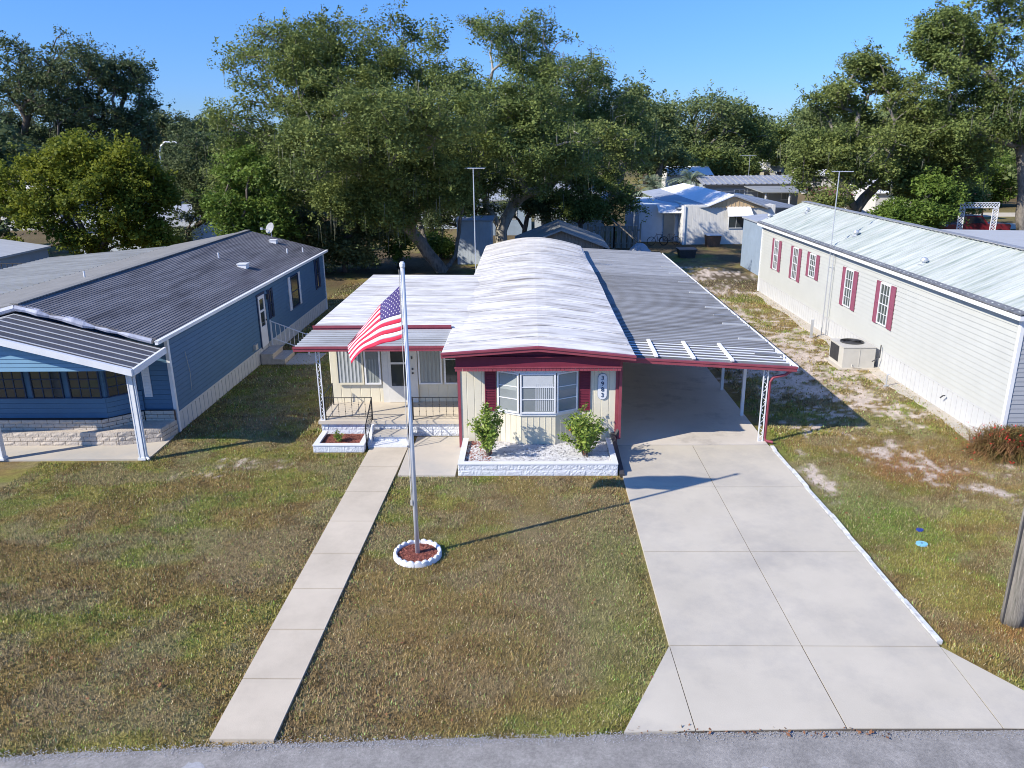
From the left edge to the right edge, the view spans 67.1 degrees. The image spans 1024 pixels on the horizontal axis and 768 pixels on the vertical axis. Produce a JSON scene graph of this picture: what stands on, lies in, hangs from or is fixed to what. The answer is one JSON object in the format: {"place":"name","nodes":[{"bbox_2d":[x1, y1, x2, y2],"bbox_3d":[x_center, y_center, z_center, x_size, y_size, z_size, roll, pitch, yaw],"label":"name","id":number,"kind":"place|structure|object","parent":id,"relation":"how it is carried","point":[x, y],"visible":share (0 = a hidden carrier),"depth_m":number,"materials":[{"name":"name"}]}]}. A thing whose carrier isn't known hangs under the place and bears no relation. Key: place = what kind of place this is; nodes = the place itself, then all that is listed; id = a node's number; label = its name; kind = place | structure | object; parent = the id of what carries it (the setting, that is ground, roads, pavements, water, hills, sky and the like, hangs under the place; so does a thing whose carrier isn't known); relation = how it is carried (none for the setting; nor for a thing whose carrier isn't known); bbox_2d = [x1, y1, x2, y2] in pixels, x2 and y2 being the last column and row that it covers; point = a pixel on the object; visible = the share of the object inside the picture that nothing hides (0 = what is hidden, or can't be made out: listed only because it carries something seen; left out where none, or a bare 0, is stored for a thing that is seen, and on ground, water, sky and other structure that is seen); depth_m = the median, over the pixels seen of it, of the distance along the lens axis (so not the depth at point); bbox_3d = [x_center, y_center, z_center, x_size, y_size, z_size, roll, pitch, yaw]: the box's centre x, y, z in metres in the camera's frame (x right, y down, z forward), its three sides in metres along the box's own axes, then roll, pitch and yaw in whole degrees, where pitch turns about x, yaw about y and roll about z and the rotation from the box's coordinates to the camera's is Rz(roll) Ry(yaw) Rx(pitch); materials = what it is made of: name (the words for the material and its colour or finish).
{"place":"outdoors","nodes":[
{"label":"outdoors","id":0,"kind":"place"},
{"bbox_2d":[0,239,50,268],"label":"house","id":1,"kind":"structure","parent":0,"point":[11,251],"depth_m":42.64,"materials":[{"name":"metal"}]},
{"bbox_2d":[0,432,178,461],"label":"neighbour patio","id":2,"kind":"structure","parent":0,"point":[129,452],"depth_m":21.08,"materials":[{"name":"concrete"}]},
{"bbox_2d":[470,186,530,234],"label":"house","id":3,"kind":"structure","parent":0,"point":[515,228],"depth_m":68.87,"materials":[{"name":"white paint"}]},
{"bbox_2d":[0,169,1023,757],"bbox_3d":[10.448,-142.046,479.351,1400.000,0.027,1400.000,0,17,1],"label":"ground","id":4,"kind":"structure","parent":0,"point":[714,263],"depth_m":15.41,"materials":[{"name":"green plant"}]},
{"bbox_2d":[0,102,58,239],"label":"oak tree","id":5,"kind":"object","parent":4,"relation":"on","point":[5,150],"visible":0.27,"depth_m":57.66,"materials":[{"name":"green plant"}]},
{"bbox_2d":[0,24,116,162],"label":"oak tree","id":6,"kind":"object","parent":4,"relation":"on","point":[34,100],"visible":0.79,"depth_m":76.35,"materials":[{"name":"green plant"}]},
{"bbox_2d":[0,123,186,255],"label":"maple tree","id":7,"kind":"object","parent":4,"relation":"on","point":[124,182],"visible":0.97,"depth_m":46.73,"materials":[{"name":"green plant"}]},
{"bbox_2d":[23,34,174,160],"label":"oak tree","id":8,"kind":"object","parent":4,"relation":"on","point":[119,117],"visible":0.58,"depth_m":80.28,"materials":[{"name":"green plant"}]},
{"bbox_2d":[73,204,221,253],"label":"house","id":9,"kind":"structure","parent":4,"relation":"on","point":[186,208],"depth_m":56.89,"materials":[{"name":"white paint"}]},
{"bbox_2d":[0,230,327,460],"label":"mobile home","id":10,"kind":"object","parent":4,"relation":"on","point":[115,347],"visible":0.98,"depth_m":23.01,"materials":[{"name":"blue"}]},
{"bbox_2d":[0,372,27,398],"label":"window","id":11,"kind":"structure","parent":10,"relation":"in","point":[12,384],"depth_m":21.54,"materials":[{"name":"black glass"}]},
{"bbox_2d":[28,371,64,398],"bbox_3d":[-12.953,-0.001,21.494,0.883,0.860,0.050,0,17,1],"label":"window","id":12,"kind":"structure","parent":10,"relation":"in","point":[44,384],"depth_m":21.51,"materials":[{"name":"black glass"}]},
{"bbox_2d":[65,371,102,398],"bbox_3d":[-11.890,-0.005,21.469,0.883,0.860,0.050,0,17,1],"label":"window","id":13,"kind":"structure","parent":10,"relation":"in","point":[81,384],"depth_m":21.48,"materials":[{"name":"black glass"}]},
{"bbox_2d":[104,371,137,397],"bbox_3d":[-11.013,-0.109,21.770,0.796,0.860,0.050,-16,23,-40],"label":"window","id":14,"kind":"structure","parent":10,"relation":"in","point":[116,385],"depth_m":21.70,"materials":[{"name":"black glass"}]},
{"bbox_2d":[257,294,268,346],"bbox_3d":[-9.528,-2.430,29.636,0.075,1.950,0.700,0,17,1],"label":"door","id":15,"kind":"structure","parent":10,"relation":"in","point":[261,303],"depth_m":29.63,"materials":[{"name":"white paint"}]},
{"bbox_2d":[290,273,300,308],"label":"window","id":16,"kind":"structure","parent":10,"relation":"in","point":[294,281],"depth_m":33.77,"materials":[{"name":"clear glass"}]},
{"bbox_2d":[135,105,230,185],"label":"oak tree","id":17,"kind":"object","parent":4,"relation":"on","point":[164,119],"visible":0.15,"depth_m":89.42,"materials":[{"name":"green plant"}]},
{"bbox_2d":[148,121,222,241],"bbox_3d":[-22.404,-13.510,54.902,7.130,10.014,5.802,0,17,1],"label":"tree","id":18,"kind":"object","parent":4,"relation":"on","point":[188,168],"visible":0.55,"depth_m":53.45,"materials":[{"name":"green plant"}]},
{"bbox_2d":[169,121,259,203],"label":"oak tree","id":19,"kind":"object","parent":4,"relation":"on","point":[203,142],"visible":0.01,"depth_m":72.33,"materials":[{"name":"green plant"}]},
{"bbox_2d":[220,107,274,188],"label":"oak tree","id":20,"kind":"object","parent":4,"relation":"on","point":[244,126],"visible":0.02,"depth_m":84.12,"materials":[{"name":"green plant"}]},
{"bbox_2d":[185,127,312,241],"bbox_3d":[-15.501,-10.667,46.364,7.098,8.978,5.614,0,17,1],"label":"tree","id":21,"kind":"object","parent":4,"relation":"on","point":[231,208],"visible":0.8,"depth_m":45.15,"materials":[{"name":"green plant"}]},
{"bbox_2d":[260,320,309,364],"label":"brick steps","id":22,"kind":"structure","parent":4,"relation":"on","point":[273,354],"depth_m":29.84,"materials":[{"name":"white paint"}]},
{"bbox_2d":[253,181,357,273],"bbox_3d":[-13.682,-9.658,49.310,5.658,7.879,7.392,12,22,36],"label":"tree","id":23,"kind":"object","parent":4,"relation":"on","point":[303,239],"visible":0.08,"depth_m":48.51,"materials":[{"name":"green plant"}]},
{"bbox_2d":[286,353,325,364],"bbox_3d":[-8.004,-0.962,30.063,1.180,0.060,1.600,0,17,1],"label":"step pad","id":24,"kind":"object","parent":4,"relation":"on","point":[305,357],"visible":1,"depth_m":30.05,"materials":[{"name":"concrete"}]},
{"bbox_2d":[209,447,407,742],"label":"front walk","id":25,"kind":"structure","parent":4,"relation":"on","point":[257,709],"depth_m":13.70,"materials":[{"name":"concrete"}]},
{"bbox_2d":[278,112,378,222],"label":"oak tree","id":26,"kind":"object","parent":4,"relation":"on","point":[321,174],"visible":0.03,"depth_m":74.02,"materials":[{"name":"green plant"}]},
{"bbox_2d":[312,431,369,451],"bbox_3d":[-4.691,1.595,21.453,1.409,0.220,1.100,0,17,1],"label":"planter","id":27,"kind":"object","parent":4,"relation":"on","point":[318,445],"visible":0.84,"depth_m":20.96,"materials":[{"name":"white paint"}]},
{"bbox_2d":[321,433,363,442],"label":"brown mulch chips","id":28,"kind":"object","parent":27,"relation":"in","point":[328,437],"visible":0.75,"depth_m":21.55,"materials":[{"name":"brown wood"}]},
{"bbox_2d":[292,174,395,272],"bbox_3d":[-11.091,-10.029,49.576,7.743,6.970,5.902,0,17,1],"label":"tree","id":29,"kind":"object","parent":4,"relation":"on","point":[347,248],"visible":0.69,"depth_m":48.67,"materials":[{"name":"green plant"}]},
{"bbox_2d":[195,0,497,272],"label":"oak tree","id":30,"kind":"object","parent":4,"relation":"on","point":[406,127],"visible":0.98,"depth_m":43.56,"materials":[{"name":"green plant"}]},
{"bbox_2d":[378,223,418,266],"bbox_3d":[-7.717,-10.076,51.651,3.459,4.506,3.933,12,22,36],"label":"bush","id":31,"kind":"object","parent":4,"relation":"on","point":[397,252],"visible":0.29,"depth_m":51.09,"materials":[{"name":"green plant"}]},
{"bbox_2d":[393,539,441,567],"bbox_3d":[-1.915,3.427,15.678,0.980,0.140,0.980,0,17,1],"label":"mulch ring","id":32,"kind":"object","parent":4,"relation":"on","point":[407,556],"visible":0.98,"depth_m":15.60,"materials":[{"name":"white paint"}]},
{"bbox_2d":[399,261,419,553],"bbox_3d":[-1.969,0.643,14.798,0.145,5.960,0.100,-6,18,-16],"label":"flagpole","id":33,"kind":"object","parent":32,"relation":"on","point":[413,501],"visible":0.99,"depth_m":14.74,"materials":[{"name":"metal"}]},
{"bbox_2d":[348,287,402,363],"bbox_3d":[-2.676,-1.133,14.702,1.561,1.636,0.310,12,21,34],"label":"flag","id":34,"kind":"object","parent":33,"relation":"attached to","point":[382,324],"visible":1,"depth_m":14.58,"materials":[{"name":"multicoloured fabric"}]},
{"bbox_2d":[398,437,460,476],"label":"patio slab","id":35,"kind":"structure","parent":4,"relation":"on","point":[436,456],"depth_m":20.46,"materials":[{"name":"concrete"}]},
{"bbox_2d":[425,227,455,258],"bbox_3d":[-5.102,-9.652,55.937,3.760,3.353,4.052,0,17,1],"label":"bush","id":36,"kind":"object","parent":4,"relation":"on","point":[442,245],"visible":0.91,"depth_m":55.04,"materials":[{"name":"green plant"}]},
{"bbox_2d":[417,186,500,236],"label":"tree","id":37,"kind":"object","parent":4,"relation":"on","point":[429,222],"visible":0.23,"depth_m":58.19,"materials":[{"name":"green plant"}]},
{"bbox_2d":[455,215,494,263],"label":"shed","id":38,"kind":"structure","parent":4,"relation":"on","point":[483,236],"depth_m":52.57,"materials":[{"name":"blue metal"}]},
{"bbox_2d":[42,460,1006,737],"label":"fallen leaves","id":39,"kind":"object","parent":4,"relation":"on","point":[538,646],"visible":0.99,"depth_m":12.32,"materials":[{"name":"brown plant"}]},
{"bbox_2d":[489,188,560,232],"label":"tree","id":40,"kind":"object","parent":4,"relation":"on","point":[529,207],"visible":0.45,"depth_m":60.88,"materials":[{"name":"green plant"}]},
{"bbox_2d":[444,5,609,242],"bbox_3d":[0.172,-16.667,50.914,13.608,17.421,21.263,0,17,1],"label":"oak tree","id":41,"kind":"object","parent":4,"relation":"on","point":[530,138],"visible":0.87,"depth_m":46.91,"materials":[{"name":"green plant"}]},
{"bbox_2d":[458,438,617,475],"bbox_3d":[0.661,1.882,20.143,4.010,0.340,1.770,0,17,1],"label":"planter","id":42,"kind":"object","parent":4,"relation":"on","point":[537,468],"visible":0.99,"depth_m":19.33,"materials":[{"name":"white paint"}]},
{"bbox_2d":[465,402,507,455],"bbox_3d":[-0.642,1.177,19.831,0.946,1.431,1.222,5,18,18],"label":"hibiscus bush","id":43,"kind":"object","parent":42,"relation":"in","point":[487,433],"visible":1,"depth_m":19.70,"materials":[{"name":"green plant"}]},
{"bbox_2d":[465,445,610,460],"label":"white pebbles","id":44,"kind":"object","parent":42,"relation":"on","point":[558,454],"visible":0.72,"depth_m":20.05,"materials":[{"name":"stone"}]},
{"bbox_2d":[557,409,608,457],"bbox_3d":[1.822,1.265,19.733,1.241,1.273,1.291,8,20,27],"label":"hibiscus bush","id":45,"kind":"object","parent":42,"relation":"in","point":[586,431],"visible":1,"depth_m":19.64,"materials":[{"name":"green plant"}]},
{"bbox_2d":[292,237,798,476],"bbox_3d":[1.042,-2.856,30.363,13.630,3.299,24.320,0,17,1],"label":"mobile home","id":46,"kind":"object","parent":4,"relation":"on","point":[535,336],"visible":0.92,"depth_m":22.93,"materials":[{"name":"white metal"}]},
{"bbox_2d":[335,352,364,384],"bbox_3d":[-4.864,-0.726,23.061,0.820,1.550,0.050,0,17,1],"label":"window","id":47,"kind":"structure","parent":46,"relation":"in","point":[347,373],"depth_m":23.16,"materials":[{"name":"grey glass"}]},
{"bbox_2d":[363,351,381,384],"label":"window","id":48,"kind":"structure","parent":46,"relation":"in","point":[372,366],"depth_m":23.12,"materials":[{"name":"white metal"}]},
{"bbox_2d":[387,351,413,401],"bbox_3d":[-3.323,-0.413,23.110,0.765,2.010,0.080,0,17,1],"label":"door","id":49,"kind":"structure","parent":46,"relation":"in","point":[396,375],"depth_m":23.19,"materials":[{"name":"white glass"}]},
{"bbox_2d":[417,351,442,383],"bbox_3d":[-2.449,-0.736,23.006,0.710,1.550,0.050,0,17,1],"label":"window","id":50,"kind":"structure","parent":46,"relation":"in","point":[429,362],"depth_m":23.08,"materials":[{"name":"grey glass"}]},
{"bbox_2d":[444,358,456,383],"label":"window","id":51,"kind":"structure","parent":46,"relation":"in","point":[450,376],"depth_m":23.11,"materials":[{"name":"glass"}]},
{"bbox_2d":[497,371,518,413],"bbox_3d":[-0.104,0.208,20.447,0.638,1.110,0.045,9,20,27],"label":"window","id":52,"kind":"structure","parent":46,"relation":"in","point":[507,382],"depth_m":20.44,"materials":[{"name":"white metal"}]},
{"bbox_2d":[520,373,555,413],"bbox_3d":[0.678,0.250,20.283,0.936,1.110,0.045,0,17,1],"label":"window","id":53,"kind":"structure","parent":46,"relation":"in","point":[537,390],"depth_m":20.28,"materials":[{"name":"white metal"}]},
{"bbox_2d":[556,371,577,413],"bbox_3d":[1.461,0.202,20.411,0.629,1.110,0.045,-9,19,-25],"label":"window","id":54,"kind":"structure","parent":46,"relation":"in","point":[567,382],"depth_m":20.41,"materials":[{"name":"white metal"}]},
{"bbox_2d":[597,373,607,399],"bbox_3d":[2.403,0.067,20.521,0.260,0.740,0.047,0,17,1],"label":"house number sign","id":55,"kind":"object","parent":46,"relation":"attached to","point":[602,386],"visible":1,"depth_m":20.51,"materials":[{"name":"white paint"}]},
{"bbox_2d":[515,219,609,248],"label":"shed","id":56,"kind":"structure","parent":4,"relation":"on","point":[557,229],"depth_m":46.74,"materials":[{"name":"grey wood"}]},
{"bbox_2d":[507,39,664,225],"bbox_3d":[5.724,-17.317,56.143,13.042,15.411,20.109,0,17,1],"label":"oak tree","id":57,"kind":"object","parent":4,"relation":"on","point":[624,139],"visible":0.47,"depth_m":59.62,"materials":[{"name":"green plant"}]},
{"bbox_2d":[544,162,653,237],"bbox_3d":[6.835,-14.089,60.590,8.940,6.529,4.666,-4,18,-11],"label":"tree","id":58,"kind":"object","parent":4,"relation":"on","point":[598,207],"visible":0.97,"depth_m":59.85,"materials":[{"name":"green plant"}]},
{"bbox_2d":[587,219,641,248],"bbox_3d":[8.544,-11.326,58.645,5.214,2.335,2.513,12,22,36],"label":"wooden fence","id":59,"kind":"object","parent":4,"relation":"on","point":[624,230],"visible":0.69,"depth_m":59.12,"materials":[{"name":"grey wood"}]},
{"bbox_2d":[594,66,678,194],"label":"oak tree","id":60,"kind":"object","parent":4,"relation":"on","point":[660,153],"visible":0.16,"depth_m":102.61,"materials":[{"name":"green plant"}]},
{"bbox_2d":[633,174,670,196],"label":"palm tree","id":61,"kind":"object","parent":4,"relation":"on","point":[652,183],"visible":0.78,"depth_m":84.80,"materials":[{"name":"green plant"}]},
{"bbox_2d":[626,89,696,188],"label":"oak tree","id":62,"kind":"object","parent":4,"relation":"on","point":[683,160],"visible":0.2,"depth_m":115.50,"materials":[{"name":"green plant"}]},
{"bbox_2d":[667,169,706,186],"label":"palm tree","id":63,"kind":"object","parent":4,"relation":"on","point":[691,175],"visible":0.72,"depth_m":88.54,"materials":[{"name":"green plant"}]},
{"bbox_2d":[676,247,697,257],"bbox_3d":[12.432,-9.354,55.081,1.296,0.620,1.296,0,17,1],"label":"storage box","id":64,"kind":"object","parent":4,"relation":"on","point":[686,252],"visible":1,"depth_m":54.60,"materials":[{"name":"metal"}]},
{"bbox_2d":[661,166,713,187],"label":"house","id":65,"kind":"structure","parent":4,"relation":"on","point":[706,170],"depth_m":121.61,"materials":[{"name":"white paint"}]},
{"bbox_2d":[617,362,767,445],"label":"carport slab","id":66,"kind":"structure","parent":4,"relation":"on","point":[662,404],"depth_m":23.79,"materials":[{"name":"concrete"}]},
{"bbox_2d":[653,79,755,172],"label":"oak tree","id":67,"kind":"object","parent":4,"relation":"on","point":[693,108],"visible":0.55,"depth_m":125.86,"materials":[{"name":"green plant"}]},
{"bbox_2d":[704,233,721,246],"bbox_3d":[15.754,-11.306,60.686,1.188,0.920,1.188,0,17,1],"label":"storage box","id":68,"kind":"object","parent":4,"relation":"on","point":[712,239],"visible":1,"depth_m":60.26,"materials":[{"name":"brown wood"}]},
{"bbox_2d":[684,136,769,175],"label":"oak tree","id":69,"kind":"object","parent":4,"relation":"on","point":[731,163],"visible":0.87,"depth_m":123.65,"materials":[{"name":"green plant"}]},
{"bbox_2d":[697,88,782,174],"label":"oak tree","id":70,"kind":"object","parent":4,"relation":"on","point":[756,126],"visible":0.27,"depth_m":130.79,"materials":[{"name":"green plant"}]},
{"bbox_2d":[740,214,767,274],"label":"shed","id":71,"kind":"structure","parent":4,"relation":"on","point":[751,244],"depth_m":48.76,"materials":[{"name":"white metal"}]},
{"bbox_2d":[688,175,853,213],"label":"house","id":72,"kind":"structure","parent":4,"relation":"on","point":[768,187],"depth_m":85.56,"materials":[{"name":"grey metal"}]},
{"bbox_2d":[747,83,810,174],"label":"oak tree","id":73,"kind":"object","parent":4,"relation":"on","point":[785,132],"visible":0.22,"depth_m":141.14,"materials":[{"name":"green plant"}]},
{"bbox_2d":[775,91,851,181],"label":"oak tree","id":74,"kind":"object","parent":4,"relation":"on","point":[806,118],"visible":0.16,"depth_m":122.34,"materials":[{"name":"green plant"}]},
{"bbox_2d":[824,338,879,369],"bbox_3d":[12.538,-1.125,28.444,1.470,0.895,1.540,0,17,1],"label":"air conditioner","id":75,"kind":"object","parent":4,"relation":"on","point":[852,353],"visible":1,"depth_m":27.90,"materials":[{"name":"metal"}]},
{"bbox_2d":[816,106,897,186],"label":"oak tree","id":76,"kind":"object","parent":4,"relation":"on","point":[863,152],"visible":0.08,"depth_m":101.89,"materials":[{"name":"green plant"}]},
{"bbox_2d":[753,292,977,439],"bbox_3d":[13.045,-1.599,31.335,0.586,0.038,22.680,0,17,1],"label":"gravel strip","id":77,"kind":"object","parent":4,"relation":"on","point":[879,373],"visible":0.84,"depth_m":25.91,"materials":[{"name":"gravel"}]},
{"bbox_2d":[821,171,853,335],"bbox_3d":[13.206,-5.265,31.773,0.816,6.748,0.812,6,19,20],"label":"tv antenna","id":78,"kind":"object","parent":77,"relation":"on","point":[832,267],"visible":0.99,"depth_m":31.89,"materials":[{"name":"metal"}]},
{"bbox_2d":[765,36,1003,211],"bbox_3d":[30.051,-19.424,61.436,18.425,15.855,9.955,0,17,1],"label":"oak tree","id":79,"kind":"object","parent":4,"relation":"on","point":[836,151],"visible":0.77,"depth_m":60.59,"materials":[{"name":"green plant"}]},
{"bbox_2d":[845,179,923,213],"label":"house","id":80,"kind":"structure","parent":4,"relation":"on","point":[871,203],"depth_m":81.71,"materials":[{"name":"white paint"}]},
{"bbox_2d":[866,558,903,599],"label":"edging block","id":81,"kind":"structure","parent":4,"relation":"on","point":[885,578],"depth_m":14.60,"materials":[{"name":"paint"}]},
{"bbox_2d":[757,201,1023,433],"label":"mobile home","id":82,"kind":"object","parent":4,"relation":"on","point":[935,316],"visible":0.98,"depth_m":25.87,"materials":[{"name":"white plastic"}]},
{"bbox_2d":[791,247,798,279],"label":"window","id":83,"kind":"structure","parent":82,"relation":"in","point":[795,250],"depth_m":36.56,"materials":[{"name":"white paint"}]},
{"bbox_2d":[842,268,853,307],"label":"window","id":84,"kind":"structure","parent":82,"relation":"in","point":[849,275],"depth_m":30.42,"materials":[{"name":"white paint"}]},
{"bbox_2d":[876,282,890,326],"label":"window","id":85,"kind":"structure","parent":82,"relation":"in","point":[885,289],"depth_m":27.41,"materials":[{"name":"white glass"}]},
{"bbox_2d":[866,165,974,228],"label":"tree","id":86,"kind":"object","parent":4,"relation":"on","point":[926,212],"visible":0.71,"depth_m":57.03,"materials":[{"name":"green plant"}]},
{"bbox_2d":[901,598,942,643],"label":"edging block","id":87,"kind":"structure","parent":4,"relation":"on","point":[925,624],"depth_m":13.27,"materials":[{"name":"paint"}]},
{"bbox_2d":[889,162,993,221],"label":"tree","id":88,"kind":"object","parent":4,"relation":"on","point":[978,194],"visible":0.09,"depth_m":70.88,"materials":[{"name":"green plant"}]},
{"bbox_2d":[897,0,1023,229],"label":"oak tree","id":89,"kind":"object","parent":4,"relation":"on","point":[941,35],"visible":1,"depth_m":56.06,"materials":[{"name":"green plant"}]},
{"bbox_2d":[940,214,1010,229],"bbox_3d":[38.336,-13.136,64.233,5.240,1.800,1.920,0,17,1],"label":"pickup truck","id":90,"kind":"object","parent":4,"relation":"on","point":[978,222],"visible":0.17,"depth_m":63.36,"materials":[{"name":"red metal"}]},
{"bbox_2d":[956,202,999,229],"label":"lattice arch","id":91,"kind":"structure","parent":4,"relation":"on","point":[997,212],"depth_m":58.02,"materials":[{"name":"white paint"}]},
{"bbox_2d":[945,421,1023,467],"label":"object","id":92,"kind":"object","parent":4,"relation":"on","point":[1007,442],"visible":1,"depth_m":20.09,"materials":[{"name":"brown plant"}]},
{"bbox_2d":[960,150,1017,206],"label":"tree","id":93,"kind":"object","parent":4,"relation":"on","point":[1000,195],"visible":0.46,"depth_m":89.47,"materials":[{"name":"green plant"}]},
{"bbox_2d":[997,130,1016,187],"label":"oak tree","id":94,"kind":"object","parent":4,"relation":"on","point":[1012,153],"visible":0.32,"depth_m":80.83,"materials":[{"name":"green plant"}]},
{"bbox_2d":[1000,507,1023,628],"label":"utility pole","id":95,"kind":"object","parent":4,"relation":"on","point":[1012,613],"visible":1,"depth_m":13.03,"materials":[{"name":"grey wood"}]},
{"bbox_2d":[0,730,1023,767],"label":"road","id":96,"kind":"structure","parent":0,"point":[996,750],"depth_m":10.55,"materials":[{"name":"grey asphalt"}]},
{"bbox_2d":[0,0,1023,141],"label":"sky","id":97,"kind":"structure","parent":0,"point":[761,49],"materials":[{"name":"blue"}]},
{"bbox_2d":[534,183,607,234],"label":"house","id":98,"kind":"structure","parent":0,"point":[537,224],"depth_m":65.85,"materials":[{"name":"white paint"}]},
{"bbox_2d":[174,279,973,437],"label":"side yard grass","id":99,"kind":"structure","parent":0,"point":[727,374],"depth_m":24.91,"materials":[{"name":"green plant"}]},
{"bbox_2d":[625,183,794,244],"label":"house","id":100,"kind":"structure","parent":0,"point":[686,214],"depth_m":61.92,"materials":[{"name":"white paint"}]},
{"bbox_2d":[663,214,674,239],"bbox_3d":[12.859,-12.836,63.361,0.900,2.100,0.100,0,17,1],"label":"door","id":101,"kind":"structure","parent":100,"relation":"in","point":[669,219],"depth_m":63.29,"materials":[{"name":"grey glass"}]},
{"bbox_2d":[728,216,743,227],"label":"window","id":102,"kind":"structure","parent":100,"relation":"in","point":[735,221],"depth_m":61.14,"materials":[{"name":"black glass"}]},
{"bbox_2d":[618,445,1023,734],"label":"driveway","id":103,"kind":"structure","parent":0,"point":[780,604],"depth_m":13.31,"materials":[{"name":"concrete"}]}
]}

